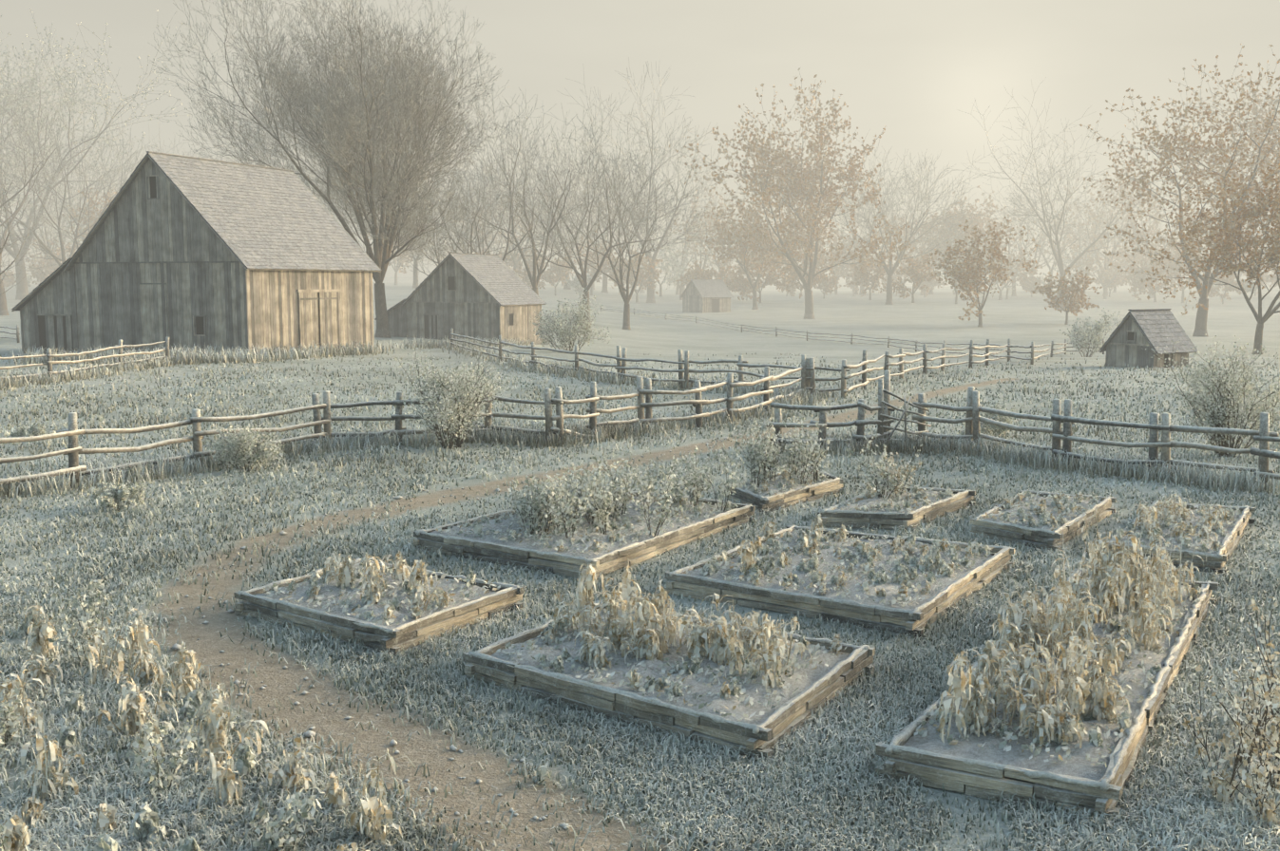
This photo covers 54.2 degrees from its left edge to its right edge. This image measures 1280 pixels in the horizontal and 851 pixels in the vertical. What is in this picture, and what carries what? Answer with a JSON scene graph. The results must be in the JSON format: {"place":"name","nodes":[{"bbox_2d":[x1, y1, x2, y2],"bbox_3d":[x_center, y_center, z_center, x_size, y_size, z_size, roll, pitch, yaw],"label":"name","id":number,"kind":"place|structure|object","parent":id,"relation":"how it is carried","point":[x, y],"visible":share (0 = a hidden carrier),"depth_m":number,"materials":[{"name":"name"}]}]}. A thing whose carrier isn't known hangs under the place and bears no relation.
{"place":"outdoors","nodes":[
{"label":"outdoors","id":0,"kind":"place"},
{"bbox_2d":[0,354,1279,850],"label":"lawn grass","id":1,"kind":"structure","parent":0,"point":[1201,816],"depth_m":12.56,"materials":[{"name":"plant"}]},
{"bbox_2d":[0,276,1279,850],"bbox_3d":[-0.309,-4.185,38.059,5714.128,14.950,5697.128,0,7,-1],"label":"ground","id":2,"kind":"structure","parent":0,"point":[1022,318],"depth_m":26.77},
{"bbox_2d":[11,154,380,356],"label":"barn walls","id":3,"kind":"structure","parent":2,"relation":"on","point":[146,269],"depth_m":74.34,"materials":[{"name":"wood"}]},
{"bbox_2d":[38,176,320,353],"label":"barn interior","id":4,"kind":"object","parent":3,"relation":"in","point":[42,321],"visible":0.05,"depth_m":77.05,"materials":[{"name":"black"}]},
{"bbox_2d":[11,151,381,310],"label":"barn roof","id":5,"kind":"structure","parent":3,"relation":"on","point":[256,217],"depth_m":77.07,"materials":[{"name":"grey wood"}]},
{"bbox_2d":[374,255,545,344],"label":"shed walls","id":6,"kind":"structure","parent":2,"relation":"on","point":[478,305],"depth_m":114.99,"materials":[{"name":"wood"}]},
{"bbox_2d":[374,252,546,319],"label":"barn roof","id":7,"kind":"structure","parent":6,"relation":"on","point":[498,279],"depth_m":117.01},
{"bbox_2d":[416,276,513,339],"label":"barn interior","id":8,"kind":"object","parent":6,"relation":"in","point":[450,282],"visible":0.05,"depth_m":115.65,"materials":[{"name":"black"}]},
{"bbox_2d":[147,415,833,850],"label":"path stones","id":9,"kind":"object","parent":2,"relation":"on","point":[311,729],"visible":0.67,"depth_m":12.34,"materials":[{"name":"grey stone"}]},
{"bbox_2d":[0,8,1258,301],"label":"distant trees","id":10,"kind":"object","parent":2,"relation":"on","point":[673,263],"visible":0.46,"depth_m":296.43,"materials":[{"name":"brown plant"}]},
{"bbox_2d":[0,286,1279,850],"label":"frosted leaves","id":11,"kind":"object","parent":2,"relation":"on","point":[144,826],"visible":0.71,"depth_m":19.20,"materials":[{"name":"grey plant"}]},
{"bbox_2d":[0,334,1279,501],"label":"tall grass","id":12,"kind":"structure","parent":2,"relation":"on","point":[1237,481],"depth_m":33.39,"materials":[{"name":"plant"}]},
{"bbox_2d":[0,300,1279,488],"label":"fence rails","id":13,"kind":"object","parent":2,"relation":"on","point":[973,418],"visible":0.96,"depth_m":31.44,"materials":[{"name":"brown wood"}]},
{"bbox_2d":[0,298,1279,850],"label":"shrub stems","id":14,"kind":"object","parent":2,"relation":"on","point":[876,487],"visible":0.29,"depth_m":22.54,"materials":[{"name":"brown plant"}]},
{"bbox_2d":[0,0,1279,354],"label":"trees","id":15,"kind":"object","parent":2,"relation":"on","point":[860,272],"depth_m":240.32,"materials":[{"name":"plant"}]},
{"bbox_2d":[679,280,730,312],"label":"shed walls","id":16,"kind":"structure","parent":2,"relation":"on","point":[694,300],"depth_m":282.64,"materials":[{"name":"wood"}]},
{"bbox_2d":[680,279,733,298],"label":"shed roof","id":17,"kind":"structure","parent":16,"relation":"on","point":[712,288],"depth_m":283.89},
{"bbox_2d":[711,299,719,312],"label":"door","id":18,"kind":"structure","parent":16,"relation":"in","point":[715,305],"depth_m":283.20,"materials":[{"name":"wood"}]},
{"bbox_2d":[233,465,1255,821],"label":"raised bed frames","id":19,"kind":"structure","parent":2,"relation":"on","point":[958,775],"depth_m":14.81,"materials":[{"name":"brown wood"}]},
{"bbox_2d":[237,465,1252,792],"bbox_3d":[2.421,1.771,18.618,11.148,0.093,14.956,4,8,30],"label":"raised bed frost cap","id":20,"kind":"object","parent":19,"relation":"on","point":[910,730],"visible":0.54,"depth_m":14.91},
{"bbox_2d":[255,470,1241,782],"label":"raised bed soil","id":21,"kind":"structure","parent":19,"relation":"in","point":[1077,765],"depth_m":13.67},
{"bbox_2d":[0,452,1279,850],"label":"dead plants","id":22,"kind":"object","parent":21,"relation":"in","point":[1116,583],"visible":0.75,"depth_m":12.71,"materials":[{"name":"beige plant"}]},
{"bbox_2d":[1110,331,1172,367],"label":"shed interior","id":23,"kind":"object","parent":2,"relation":"on","point":[1131,335],"visible":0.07,"depth_m":68.68,"materials":[{"name":"brown wood"}]},
{"bbox_2d":[1099,313,1196,368],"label":"shed walls","id":24,"kind":"structure","parent":2,"relation":"on","point":[1121,349],"depth_m":68.91,"materials":[{"name":"wood"}]},
{"bbox_2d":[1099,308,1197,354],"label":"shed roof","id":25,"kind":"structure","parent":24,"relation":"on","point":[1157,327],"depth_m":68.89,"materials":[{"name":"grey wood"}]},
{"bbox_2d":[0,0,1279,278],"label":"sky","id":26,"kind":"structure","parent":0,"point":[913,68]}
]}

